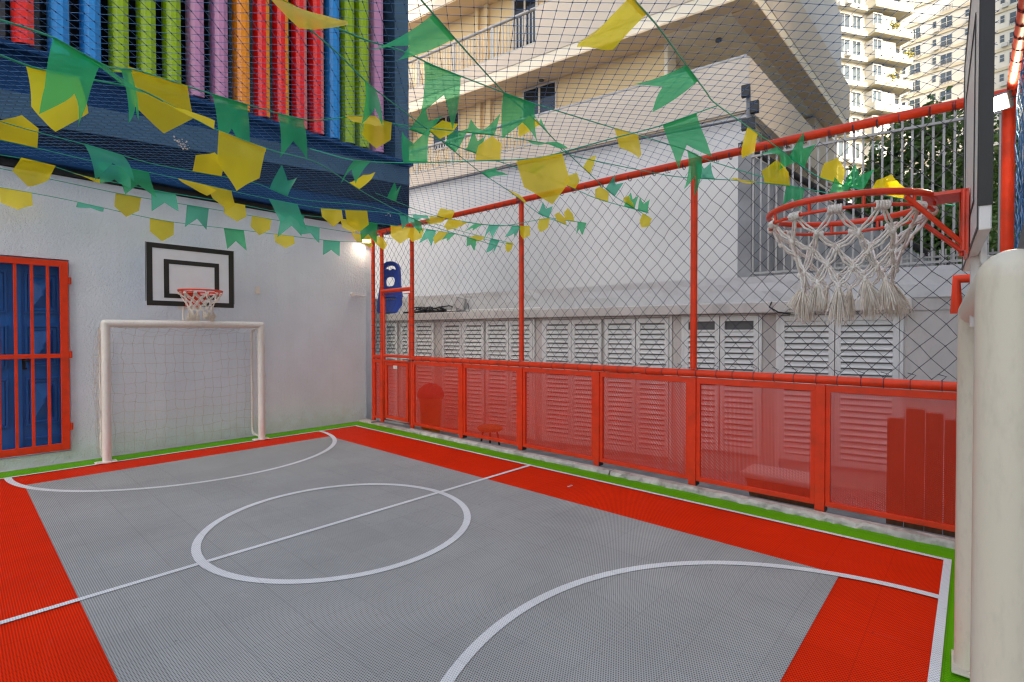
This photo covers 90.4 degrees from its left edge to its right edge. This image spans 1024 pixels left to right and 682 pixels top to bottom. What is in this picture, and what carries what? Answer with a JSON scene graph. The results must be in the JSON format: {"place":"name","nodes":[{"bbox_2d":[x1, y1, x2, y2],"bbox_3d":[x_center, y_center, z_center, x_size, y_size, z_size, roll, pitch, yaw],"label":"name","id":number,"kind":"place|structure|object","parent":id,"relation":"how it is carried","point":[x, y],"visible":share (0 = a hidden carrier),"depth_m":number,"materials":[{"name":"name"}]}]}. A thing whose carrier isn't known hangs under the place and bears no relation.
{"place":"outdoors","nodes":[
{"label":"outdoors","id":0,"kind":"place"},
{"bbox_2d":[0,426,951,681],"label":"court floor","id":1,"kind":"structure","parent":0,"point":[433,617],"depth_m":3.07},
{"bbox_2d":[0,425,951,681],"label":"court markings","id":2,"kind":"object","parent":1,"relation":"on","point":[480,641],"visible":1,"depth_m":3.22,"materials":[{"name":"white paint"}]},
{"bbox_2d":[398,424,943,534],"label":"passage floor","id":3,"kind":"structure","parent":0,"point":[855,514],"depth_m":6.00,"materials":[{"name":"concrete"}]},
{"bbox_2d":[421,386,439,432],"bbox_3d":[-1.337,1.135,8.366,0.440,0.890,0.440,1,1,42],"label":"bucket","id":4,"kind":"object","parent":3,"relation":"on","point":[423,409],"visible":0.05,"depth_m":8.22,"materials":[{"name":"red plastic"}]},
{"bbox_2d":[480,424,501,444],"bbox_3d":[-0.317,1.410,7.336,0.360,0.372,0.360,1,1,42],"label":"stool","id":5,"kind":"object","parent":3,"relation":"on","point":[498,434],"visible":0.11,"depth_m":7.28,"materials":[{"name":"black paint"}]},
{"bbox_2d":[375,264,969,501],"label":"service building","id":6,"kind":"structure","parent":3,"relation":"on","point":[945,335],"depth_m":6.35,"materials":[{"name":"paint"}]},
{"bbox_2d":[377,261,402,312],"bbox_3d":[-2.293,-1.015,9.599,0.534,0.980,0.084,0,-1,17],"label":"plastic panel","id":7,"kind":"object","parent":6,"relation":"on","point":[398,276],"visible":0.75,"depth_m":9.54,"materials":[{"name":"blue plastic"}]},
{"bbox_2d":[404,305,452,313],"bbox_3d":[-1.508,-0.559,9.017,1.132,0.121,0.119,1,1,34],"label":"cable heap","id":8,"kind":"object","parent":6,"relation":"on","point":[424,310],"visible":0.85,"depth_m":8.96,"materials":[{"name":"black paint"}]},
{"bbox_2d":[445,297,468,311],"bbox_3d":[-0.954,-0.617,8.576,0.564,0.260,0.077,1,1,34],"label":"unlit floodlight","id":9,"kind":"object","parent":6,"relation":"on","point":[458,304],"visible":0.84,"depth_m":8.48,"materials":[{"name":"metal"}]},
{"bbox_2d":[447,307,541,311],"bbox_3d":[-0.333,-0.504,8.214,1.900,0.033,0.034,1,1,34],"label":"pipe","id":10,"kind":"object","parent":6,"relation":"on","point":[497,309],"visible":0.64,"depth_m":8.14,"materials":[{"name":"white metal"}]},
{"bbox_2d":[737,154,754,277],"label":"concrete pier","id":11,"kind":"structure","parent":6,"relation":"on","point":[745,222],"depth_m":6.33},
{"bbox_2d":[769,302,794,314],"bbox_3d":[3.084,-0.364,5.721,0.352,0.171,0.034,1,1,35],"label":"loose wire","id":12,"kind":"object","parent":6,"relation":"hanging from","point":[780,312],"visible":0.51,"depth_m":5.74,"materials":[{"name":"black paint"}]},
{"bbox_2d":[754,151,949,276],"bbox_3d":[4.689,-1.252,7.116,2.852,2.887,1.062,0,1,14],"label":"outdoor stair","id":13,"kind":"object","parent":6,"relation":"on","point":[867,236],"visible":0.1,"depth_m":6.84,"materials":[{"name":"black paint"}]},
{"bbox_2d":[751,107,1019,276],"bbox_3d":[4.282,-1.568,5.380,3.202,1.590,0.100,1,1,34],"label":"metal bar fence","id":14,"kind":"object","parent":6,"relation":"on","point":[932,262],"visible":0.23,"depth_m":5.52,"materials":[{"name":"metal"}]},
{"bbox_2d":[740,464,832,508],"bbox_3d":[2.560,1.433,4.763,0.700,0.390,0.400,1,1,42],"label":"storage bench","id":15,"kind":"object","parent":3,"relation":"on","point":[779,499],"visible":0.2,"depth_m":4.68,"materials":[{"name":"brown wood"}]},
{"bbox_2d":[886,417,903,526],"bbox_3d":[3.154,1.136,4.185,0.110,1.000,0.090,1,1,42],"label":"wooden board","id":16,"kind":"object","parent":3,"relation":"on","point":[894,522],"visible":0.18,"depth_m":4.17,"materials":[{"name":"brown wood"}]},
{"bbox_2d":[904,408,924,530],"bbox_3d":[3.264,1.094,4.124,0.125,1.085,0.090,1,1,42],"label":"wooden board","id":17,"kind":"object","parent":3,"relation":"on","point":[913,526],"visible":0.24,"depth_m":4.12,"materials":[{"name":"brown wood"}]},
{"bbox_2d":[924,413,943,534],"bbox_3d":[3.335,1.106,4.020,0.110,1.065,0.090,1,1,42],"label":"wooden board","id":18,"kind":"object","parent":3,"relation":"on","point":[932,530],"visible":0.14,"depth_m":4.01,"materials":[{"name":"brown wood"}]},
{"bbox_2d":[943,419,955,536],"bbox_3d":[3.459,1.129,3.934,0.180,1.020,0.090,1,1,42],"label":"wooden board","id":19,"kind":"object","parent":3,"relation":"on","point":[948,533],"visible":0.12,"depth_m":3.96,"materials":[{"name":"brown wood"}]},
{"bbox_2d":[1021,93,1023,213],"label":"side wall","id":20,"kind":"structure","parent":3,"relation":"on","point":[1022,160],"depth_m":3.93,"materials":[{"name":"blue paint"}]},
{"bbox_2d":[741,83,758,131],"bbox_3d":[2.973,-2.768,6.348,0.210,0.845,0.130,1,1,34],"label":"floodlight","id":21,"kind":"object","parent":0,"point":[755,107],"visible":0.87,"depth_m":6.33,"materials":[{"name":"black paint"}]},
{"label":"ground","id":22,"kind":"structure","parent":0,"visible":0},
{"bbox_2d":[0,0,412,471],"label":"school building","id":23,"kind":"structure","parent":22,"relation":"on","point":[72,276],"depth_m":6.77,"materials":[{"name":"paint"}]},
{"bbox_2d":[0,263,61,449],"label":"door","id":24,"kind":"structure","parent":23,"relation":"in","point":[6,269],"depth_m":5.77,"materials":[{"name":"blue wood"}]},
{"bbox_2d":[0,187,352,255],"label":"bunting string","id":25,"kind":"object","parent":23,"relation":"attached to","point":[161,230],"visible":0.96,"depth_m":6.43,"materials":[{"name":"yellow fabric"}]},
{"bbox_2d":[0,0,368,38],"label":"window frames","id":26,"kind":"structure","parent":23,"relation":"in","point":[2,5],"depth_m":5.57,"materials":[{"name":"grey metal"}]},
{"bbox_2d":[145,241,233,322],"bbox_3d":[-3.958,-0.724,6.429,0.622,1.002,1.006,1,1,42],"label":"basketball hoop","id":27,"kind":"object","parent":23,"relation":"attached to","point":[190,279],"visible":1,"depth_m":6.50,"materials":[{"name":"black paint"}]},
{"bbox_2d":[6,419,954,538],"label":"floor slab","id":28,"kind":"structure","parent":22,"relation":"on","point":[616,469],"depth_m":5.58,"materials":[{"name":"concrete"}]},
{"bbox_2d":[0,421,969,681],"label":"green court floor","id":29,"kind":"structure","parent":28,"relation":"on","point":[948,675],"depth_m":4.74,"materials":[{"name":"tile"}]},
{"bbox_2d":[92,319,269,464],"bbox_3d":[-4.231,0.574,6.620,0.406,1.668,1.932,1,1,42],"label":"futsal goal","id":30,"kind":"object","parent":29,"relation":"on","point":[104,360],"visible":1,"depth_m":6.33,"materials":[{"name":"white metal"}]},
{"bbox_2d":[951,222,1023,681],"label":"futsal goal","id":31,"kind":"object","parent":29,"relation":"on","point":[989,587],"visible":0.96,"depth_m":0.87,"materials":[{"name":"beige metal"}]},
{"bbox_2d":[766,0,994,326],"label":"basketball hoop","id":32,"kind":"object","parent":31,"relation":"attached to","point":[973,196],"visible":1,"depth_m":1.60,"materials":[{"name":"white fabric"}]},
{"bbox_2d":[358,418,954,548],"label":"kerb","id":33,"kind":"structure","parent":28,"relation":"on","point":[921,537],"depth_m":4.60,"materials":[{"name":"grey concrete"}]},
{"bbox_2d":[371,89,1015,531],"bbox_3d":[0.499,-0.219,6.061,7.847,3.220,0.121,1,1,42],"label":"red fence","id":34,"kind":"object","parent":28,"relation":"on","point":[917,497],"visible":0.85,"depth_m":4.89,"materials":[{"name":"metal"}]},
{"bbox_2d":[0,168,392,249],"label":"bunting string","id":35,"kind":"object","parent":34,"relation":"hanging from","point":[126,205],"visible":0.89,"depth_m":6.45,"materials":[{"name":"yellow fabric"}]},
{"bbox_2d":[0,54,499,250],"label":"bunting string","id":36,"kind":"object","parent":34,"relation":"hanging from","point":[239,161],"visible":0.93,"depth_m":2.74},
{"bbox_2d":[1,155,508,245],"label":"bunting string","id":37,"kind":"object","parent":34,"relation":"hanging from","point":[28,172],"visible":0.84,"depth_m":6.30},
{"bbox_2d":[0,121,512,252],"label":"bunting string","id":38,"kind":"object","parent":34,"relation":"hanging from","point":[103,160],"visible":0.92,"depth_m":5.03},
{"bbox_2d":[0,115,529,238],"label":"bunting string","id":39,"kind":"object","parent":34,"relation":"hanging from","point":[357,220],"visible":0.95,"depth_m":5.61,"materials":[{"name":"yellow fabric"}]},
{"bbox_2d":[0,19,649,212],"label":"bunting string","id":40,"kind":"object","parent":34,"relation":"attached to","point":[71,71],"visible":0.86,"depth_m":2.63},
{"bbox_2d":[309,29,585,234],"bbox_3d":[-0.369,-1.534,4.197,0.853,0.758,4.047,0,1,26],"label":"bunting string","id":41,"kind":"object","parent":34,"relation":"hanging from","point":[372,101],"visible":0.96,"depth_m":4.17,"materials":[{"name":"fabric"}]},
{"bbox_2d":[376,182,568,231],"bbox_3d":[-0.433,-1.601,6.453,2.230,0.603,1.293,0,1,3],"label":"bunting string","id":42,"kind":"object","parent":34,"relation":"hanging from","point":[543,224],"visible":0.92,"depth_m":6.14,"materials":[{"name":"yellow fabric"}]},
{"bbox_2d":[0,0,999,228],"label":"safety net","id":43,"kind":"object","parent":34,"relation":"attached to","point":[486,53],"visible":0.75,"depth_m":3.84,"materials":[{"name":"black fabric"}]},
{"bbox_2d":[373,0,651,227],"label":"bunting string","id":44,"kind":"object","parent":34,"relation":"attached to","point":[432,31],"visible":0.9,"depth_m":2.37,"materials":[{"name":"fabric"}]},
{"bbox_2d":[272,0,791,195],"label":"bunting string","id":45,"kind":"object","parent":34,"relation":"hanging from","point":[440,82],"visible":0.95,"depth_m":3.20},
{"bbox_2d":[392,114,851,209],"bbox_3d":[0.744,-1.427,4.420,3.767,0.647,1.096,0,1,-2],"label":"bunting string","id":46,"kind":"object","parent":34,"relation":"hanging from","point":[772,173],"visible":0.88,"depth_m":4.26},
{"bbox_2d":[577,0,955,205],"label":"bunting string","id":47,"kind":"object","parent":34,"relation":"hanging from","point":[618,25],"visible":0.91,"depth_m":3.08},
{"bbox_2d":[310,105,716,203],"bbox_3d":[-0.185,-1.257,3.589,3.168,0.736,0.552,0,1,13],"label":"bunting string","id":48,"kind":"object","parent":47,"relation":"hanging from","point":[546,178],"visible":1,"depth_m":3.42,"materials":[{"name":"fabric"}]},
{"bbox_2d":[1006,0,1023,248],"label":"end fence","id":49,"kind":"object","parent":34,"relation":"attached to","point":[1015,84],"visible":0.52,"depth_m":3.01,"materials":[{"name":"metal"}]},
{"bbox_2d":[994,90,1016,112],"bbox_3d":[3.254,-1.596,3.402,0.091,0.110,0.172,-28,11,-20],"label":"floodlight","id":50,"kind":"object","parent":49,"relation":"attached to","point":[1003,100],"visible":0.54,"depth_m":3.35,"materials":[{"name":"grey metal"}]},
{"bbox_2d":[375,0,849,298],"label":"apartment building","id":51,"kind":"structure","parent":22,"relation":"on","point":[493,43],"depth_m":15.75,"materials":[{"name":"beige paint"}]},
{"bbox_2d":[433,111,459,151],"bbox_3d":[-2.546,-8.059,19.581,1.370,1.270,0.078,1,1,34],"label":"window","id":52,"kind":"structure","parent":51,"relation":"in","point":[458,112],"depth_m":19.57,"materials":[{"name":"grey glass"}]},
{"bbox_2d":[512,0,538,49],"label":"balcony door","id":53,"kind":"structure","parent":51,"relation":"in","point":[519,4],"depth_m":17.55,"materials":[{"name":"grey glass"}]},
{"bbox_2d":[522,79,556,112],"bbox_3d":[0.917,-8.027,17.212,1.360,1.270,0.078,1,1,34],"label":"window","id":54,"kind":"structure","parent":51,"relation":"in","point":[540,92],"depth_m":17.14,"materials":[{"name":"grey glass"}]},
{"bbox_2d":[833,0,913,202],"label":"apartment tower","id":55,"kind":"structure","parent":22,"relation":"on","point":[876,22],"depth_m":58.53,"materials":[{"name":"beige concrete"}]},
{"bbox_2d":[837,141,849,156],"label":"window","id":56,"kind":"structure","parent":55,"relation":"in","point":[840,146],"depth_m":58.36,"materials":[{"name":"white glass"}]},
{"bbox_2d":[841,64,849,79],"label":"window","id":57,"kind":"structure","parent":55,"relation":"in","point":[844,70],"depth_m":58.36,"materials":[{"name":"white glass"}]},
{"bbox_2d":[840,12,850,27],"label":"window","id":58,"kind":"structure","parent":55,"relation":"in","point":[847,22],"depth_m":58.26,"materials":[{"name":"white glass"}]},
{"bbox_2d":[841,38,850,52],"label":"window","id":59,"kind":"structure","parent":55,"relation":"in","point":[845,47],"depth_m":58.27,"materials":[{"name":"white glass"}]},
{"bbox_2d":[851,142,860,157],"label":"window","id":60,"kind":"structure","parent":55,"relation":"in","point":[857,153],"depth_m":58.92,"materials":[{"name":"white glass"}]},
{"bbox_2d":[851,117,860,132],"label":"window","id":61,"kind":"structure","parent":55,"relation":"in","point":[852,118],"depth_m":58.80,"materials":[{"name":"white glass"}]},
{"bbox_2d":[851,91,860,106],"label":"window","id":62,"kind":"structure","parent":55,"relation":"in","point":[853,95],"depth_m":58.79,"materials":[{"name":"white glass"}]},
{"bbox_2d":[851,65,860,81],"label":"window","id":63,"kind":"structure","parent":55,"relation":"in","point":[856,71],"depth_m":58.73,"materials":[{"name":"white glass"}]},
{"bbox_2d":[852,40,861,55],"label":"window","id":64,"kind":"structure","parent":55,"relation":"in","point":[857,48],"depth_m":58.67,"materials":[{"name":"white glass"}]},
{"bbox_2d":[852,14,861,29],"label":"window","id":65,"kind":"structure","parent":55,"relation":"in","point":[854,19],"depth_m":58.63,"materials":[{"name":"white glass"}]},
{"bbox_2d":[872,89,881,101],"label":"window","id":66,"kind":"structure","parent":55,"relation":"in","point":[877,95],"depth_m":58.40,"materials":[{"name":"white glass"}]},
{"bbox_2d":[872,64,881,75],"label":"window","id":67,"kind":"structure","parent":55,"relation":"in","point":[875,67],"depth_m":58.37,"materials":[{"name":"white glass"}]},
{"bbox_2d":[872,38,882,50],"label":"window","id":68,"kind":"structure","parent":55,"relation":"in","point":[878,42],"depth_m":58.30,"materials":[{"name":"white glass"}]},
{"bbox_2d":[873,12,882,23],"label":"window","id":69,"kind":"structure","parent":55,"relation":"in","point":[876,20],"depth_m":58.27,"materials":[{"name":"white glass"}]},
{"bbox_2d":[845,86,1021,245],"bbox_3d":[8.717,-1.769,10.746,3.638,6.614,3.948,1,1,42],"label":"broadleaf tree","id":70,"kind":"object","parent":22,"relation":"on","point":[917,166],"visible":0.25,"depth_m":10.51,"materials":[{"name":"green plant"}]},
{"bbox_2d":[884,190,1019,264],"bbox_3d":[7.663,-0.627,9.288,2.742,4.386,1.981,0,1,12],"label":"dense tree","id":71,"kind":"object","parent":22,"relation":"on","point":[993,238],"visible":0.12,"depth_m":8.98,"materials":[{"name":"green plant"}]},
{"bbox_2d":[901,0,1023,183],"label":"apartment tower","id":72,"kind":"structure","parent":22,"relation":"on","point":[1005,14],"depth_m":81.32,"materials":[{"name":"beige concrete"}]},
{"bbox_2d":[909,98,919,108],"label":"window","id":73,"kind":"structure","parent":72,"relation":"in","point":[917,100],"depth_m":84.37,"materials":[{"name":"grey glass"}]},
{"bbox_2d":[909,80,920,92],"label":"window","id":74,"kind":"structure","parent":72,"relation":"in","point":[915,84],"depth_m":84.25,"materials":[{"name":"grey glass"}]},
{"bbox_2d":[909,62,920,74],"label":"window","id":75,"kind":"structure","parent":72,"relation":"in","point":[915,66],"depth_m":84.33,"materials":[{"name":"grey glass"}]},
{"bbox_2d":[910,44,920,55],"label":"window","id":76,"kind":"structure","parent":72,"relation":"in","point":[916,47],"depth_m":84.21,"materials":[{"name":"grey glass"}]},
{"bbox_2d":[913,27,920,38],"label":"window","id":77,"kind":"structure","parent":72,"relation":"in","point":[918,30],"depth_m":84.09,"materials":[{"name":"grey glass"}]},
{"bbox_2d":[932,57,936,63],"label":"window","id":78,"kind":"structure","parent":72,"relation":"in","point":[934,60],"depth_m":82.42,"materials":[{"name":"grey glass"}]},
{"bbox_2d":[940,89,951,101],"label":"window","id":79,"kind":"structure","parent":72,"relation":"in","point":[948,95],"depth_m":81.30,"materials":[{"name":"grey glass"}]},
{"bbox_2d":[940,70,951,82],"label":"window","id":80,"kind":"structure","parent":72,"relation":"in","point":[948,74],"depth_m":81.36,"materials":[{"name":"grey glass"}]},
{"bbox_2d":[940,52,951,64],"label":"window","id":81,"kind":"structure","parent":72,"relation":"in","point":[948,54],"depth_m":81.26,"materials":[{"name":"grey glass"}]},
{"bbox_2d":[940,33,952,46],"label":"window","id":82,"kind":"structure","parent":72,"relation":"in","point":[947,39],"depth_m":81.20,"materials":[{"name":"grey glass"}]},
{"bbox_2d":[940,15,952,28],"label":"window","id":83,"kind":"structure","parent":72,"relation":"in","point":[946,20],"depth_m":81.16,"materials":[{"name":"grey glass"}]},
{"bbox_2d":[999,73,1004,81],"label":"window","id":84,"kind":"structure","parent":72,"relation":"in","point":[1001,77],"depth_m":76.34,"materials":[{"name":"grey glass"}]},
{"bbox_2d":[999,54,1004,62],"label":"window","id":85,"kind":"structure","parent":72,"relation":"in","point":[1001,57],"depth_m":76.30,"materials":[{"name":"grey glass"}]},
{"bbox_2d":[999,34,1004,42],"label":"window","id":86,"kind":"structure","parent":72,"relation":"in","point":[1002,38],"depth_m":76.23,"materials":[{"name":"grey glass"}]},
{"bbox_2d":[1000,15,1004,23],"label":"window","id":87,"kind":"structure","parent":72,"relation":"in","point":[1002,18],"depth_m":76.19,"materials":[{"name":"grey glass"}]},
{"bbox_2d":[1009,32,1013,42],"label":"window","id":88,"kind":"structure","parent":72,"relation":"in","point":[1011,36],"depth_m":75.47,"materials":[{"name":"grey glass"}]},
{"bbox_2d":[1009,11,1016,22],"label":"window","id":89,"kind":"structure","parent":72,"relation":"in","point":[1012,15],"depth_m":75.36,"materials":[{"name":"grey glass"}]},
{"bbox_2d":[951,92,1023,230],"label":"tall tree","id":90,"kind":"object","parent":22,"relation":"on","point":[996,159],"visible":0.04,"depth_m":13.07,"materials":[{"name":"green plant"}]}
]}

